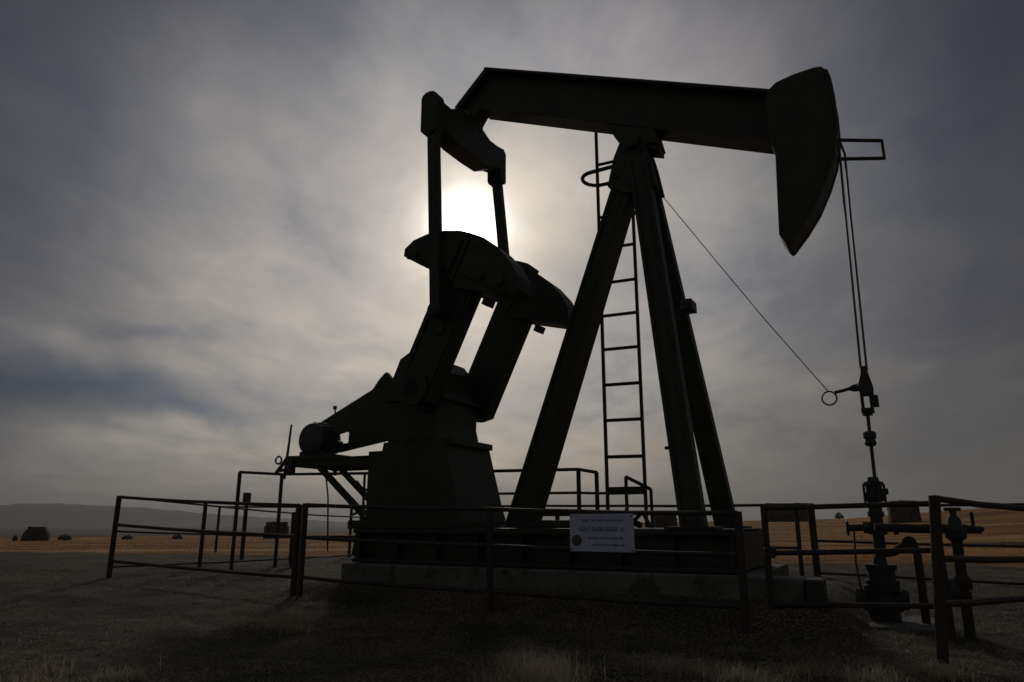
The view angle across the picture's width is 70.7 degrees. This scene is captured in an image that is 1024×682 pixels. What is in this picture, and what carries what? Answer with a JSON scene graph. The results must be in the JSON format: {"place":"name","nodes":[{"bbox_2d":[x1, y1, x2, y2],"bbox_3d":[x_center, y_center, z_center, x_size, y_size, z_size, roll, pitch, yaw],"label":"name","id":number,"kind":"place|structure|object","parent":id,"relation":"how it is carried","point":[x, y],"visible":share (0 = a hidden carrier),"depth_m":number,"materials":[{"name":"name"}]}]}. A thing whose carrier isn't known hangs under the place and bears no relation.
{"place":"outdoors","nodes":[
{"label":"outdoors","id":0,"kind":"place"},
{"bbox_2d":[0,503,347,526],"bbox_3d":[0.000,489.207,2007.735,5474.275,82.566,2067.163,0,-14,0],"label":"hills","id":1,"kind":"structure","parent":0,"point":[48,515],"depth_m":2048.49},
{"bbox_2d":[0,508,1023,681],"bbox_3d":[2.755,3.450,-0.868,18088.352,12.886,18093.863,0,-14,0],"label":"ground","id":2,"kind":"structure","parent":0,"point":[827,627],"depth_m":6.90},
{"bbox_2d":[20,526,50,540],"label":"haystack","id":3,"kind":"object","parent":2,"relation":"on","point":[31,533],"visible":0.92,"depth_m":58.23,"materials":[{"name":"brown plant"}]},
{"bbox_2d":[58,534,71,540],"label":"shrub","id":4,"kind":"object","parent":2,"relation":"on","point":[65,537],"visible":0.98,"depth_m":59.48,"materials":[{"name":"green plant"}]},
{"bbox_2d":[121,535,132,539],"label":"shrub","id":5,"kind":"object","parent":2,"relation":"on","point":[129,537],"visible":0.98,"depth_m":63.43,"materials":[{"name":"green plant"}]},
{"bbox_2d":[172,534,182,538],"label":"shrub","id":6,"kind":"object","parent":2,"relation":"on","point":[177,536],"visible":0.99,"depth_m":65.06,"materials":[{"name":"green plant"}]},
{"bbox_2d":[106,496,302,596],"bbox_3d":[-4.447,2.810,10.134,4.256,1.335,0.078,-9,-17,32],"label":"pipe fence","id":7,"kind":"object","parent":2,"relation":"on","point":[293,576],"visible":0.88,"depth_m":9.87,"materials":[{"name":"black metal"}]},
{"bbox_2d":[113,495,359,567],"bbox_3d":[-4.683,3.743,14.014,0.068,1.257,6.404,-7,-16,27],"label":"pipe fence","id":8,"kind":"object","parent":2,"relation":"on","point":[199,563],"visible":0.55,"depth_m":12.74,"materials":[{"name":"black metal"}]},
{"bbox_2d":[239,493,250,559],"bbox_3d":[-5.850,4.072,15.784,0.150,1.477,0.120,0,-14,0],"label":"marker post","id":9,"kind":"object","parent":2,"relation":"on","point":[246,497],"visible":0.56,"depth_m":15.78,"materials":[{"name":"grey paint"}]},
{"bbox_2d":[263,522,289,538],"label":"haystack","id":10,"kind":"object","parent":2,"relation":"on","point":[269,527],"visible":0.59,"depth_m":60.38,"materials":[{"name":"brown plant"}]},
{"bbox_2d":[289,512,295,567],"bbox_3d":[-3.950,3.632,13.110,0.128,1.029,0.128,0,-14,0],"label":"stub post","id":11,"kind":"object","parent":2,"relation":"on","point":[292,540],"visible":0.28,"depth_m":13.06,"materials":[{"name":"black metal"}]},
{"bbox_2d":[229,468,605,569],"bbox_3d":[-1.307,2.896,11.609,6.991,1.723,0.943,-5,-15,19],"label":"guard rail","id":12,"kind":"object","parent":2,"relation":"on","point":[579,492],"visible":0.43,"depth_m":12.22,"materials":[{"name":"black metal"}]},
{"bbox_2d":[214,503,803,575],"bbox_3d":[-1.721,4.161,15.672,15.244,1.324,0.069,-9,-17,32],"label":"pipe fence","id":13,"kind":"object","parent":2,"relation":"on","point":[799,544],"visible":0.22,"depth_m":12.91,"materials":[{"name":"black metal"}]},
{"bbox_2d":[0,508,1023,565],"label":"stubble","id":14,"kind":"object","parent":2,"relation":"on","point":[129,542],"visible":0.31,"depth_m":30.35,"materials":[{"name":"plant"}]},
{"bbox_2d":[296,503,750,633],"bbox_3d":[-0.259,2.330,7.731,5.360,1.228,0.070,-7,-16,27],"label":"pipe fence","id":15,"kind":"object","parent":2,"relation":"on","point":[742,606],"visible":0.92,"depth_m":7.55,"materials":[{"name":"black metal"}]},
{"bbox_2d":[570,507,634,552],"bbox_3d":[0.900,1.877,7.193,0.676,0.428,0.082,-7,-16,27],"label":"sign","id":16,"kind":"object","parent":15,"relation":"hanging from","point":[601,532],"visible":1,"depth_m":7.15,"materials":[{"name":"metal"}]},
{"bbox_2d":[341,562,806,601],"bbox_3d":[0.844,3.070,8.925,5.500,0.600,2.500,-7,-16,27],"label":"pavement pad","id":17,"kind":"object","parent":2,"relation":"on","point":[787,587],"visible":0.35,"depth_m":7.65,"materials":[{"name":"concrete"}]},
{"bbox_2d":[274,67,885,573],"bbox_3d":[0.465,-0.741,9.852,8.488,7.223,2.350,-7,-16,27],"label":"pump jack","id":18,"kind":"object","parent":17,"relation":"on","point":[426,407],"visible":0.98,"depth_m":9.35,"materials":[{"name":"green paint"}]},
{"bbox_2d":[624,475,653,527],"bbox_3d":[1.657,2.092,9.426,0.381,0.681,0.048,-7,-16,27],"label":"step rail","id":19,"kind":"object","parent":18,"relation":"on","point":[627,478],"visible":0.77,"depth_m":9.46,"materials":[{"name":"black metal"}]},
{"bbox_2d":[654,515,677,527],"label":"haystack","id":20,"kind":"object","parent":2,"relation":"on","point":[661,521],"visible":0.81,"depth_m":51.76,"materials":[{"name":"brown plant"}]},
{"bbox_2d":[765,503,807,521],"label":"haystack","id":21,"kind":"object","parent":2,"relation":"on","point":[781,516],"visible":0.52,"depth_m":67.64,"materials":[{"name":"brown plant"}]},
{"bbox_2d":[804,577,827,601],"bbox_3d":[2.845,2.512,6.708,0.160,0.580,0.320,-7,-16,27],"label":"concrete block","id":22,"kind":"object","parent":2,"relation":"on","point":[815,589],"depth_m":6.62,"materials":[{"name":"concrete"}]},
{"bbox_2d":[835,512,843,518],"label":"shrub","id":23,"kind":"object","parent":2,"relation":"on","point":[838,516],"visible":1,"depth_m":79.94,"materials":[{"name":"green plant"}]},
{"bbox_2d":[760,501,956,642],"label":"gate","id":24,"kind":"structure","parent":2,"relation":"on","point":[770,552],"depth_m":6.50,"materials":[{"name":"black metal"}]},
{"bbox_2d":[869,615,934,632],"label":"pavement slab","id":25,"kind":"structure","parent":2,"relation":"on","point":[917,625],"depth_m":6.82,"materials":[{"name":"concrete"}]},
{"bbox_2d":[887,500,921,522],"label":"haystack","id":26,"kind":"object","parent":2,"relation":"on","point":[902,514],"visible":0.73,"depth_m":46.73,"materials":[{"name":"brown plant"}]},
{"bbox_2d":[846,477,981,623],"bbox_3d":[4.013,2.090,7.201,1.194,1.460,0.420,-7,-16,27],"label":"wellhead","id":27,"kind":"object","parent":2,"relation":"on","point":[881,584],"visible":0.76,"depth_m":7.19,"materials":[{"name":"metal"}]},
{"bbox_2d":[807,503,1023,584],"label":"pipe fence","id":28,"kind":"object","parent":2,"relation":"on","point":[814,541],"visible":0.56,"depth_m":11.08,"materials":[{"name":"black metal"}]},
{"bbox_2d":[874,507,984,638],"bbox_3d":[3.792,2.055,6.417,0.948,1.121,0.245,-2,-14,6],"label":"valve riser","id":29,"kind":"object","parent":2,"relation":"on","point":[955,530],"visible":0.84,"depth_m":6.38,"materials":[{"name":"metal"}]},
{"bbox_2d":[928,495,1023,663],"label":"pipe fence","id":30,"kind":"object","parent":2,"relation":"on","point":[941,603],"visible":0.96,"depth_m":5.48,"materials":[{"name":"black metal"}]},
{"bbox_2d":[0,561,1023,681],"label":"dry grass","id":31,"kind":"structure","parent":0,"point":[534,673],"depth_m":4.96,"materials":[{"name":"plant"}]},
{"bbox_2d":[0,0,1023,522],"label":"sky","id":32,"kind":"structure","parent":0,"point":[210,210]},
{"bbox_2d":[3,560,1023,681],"bbox_3d":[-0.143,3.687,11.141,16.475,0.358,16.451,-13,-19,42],"label":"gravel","id":33,"kind":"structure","parent":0,"point":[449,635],"depth_m":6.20,"materials":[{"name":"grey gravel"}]}
]}

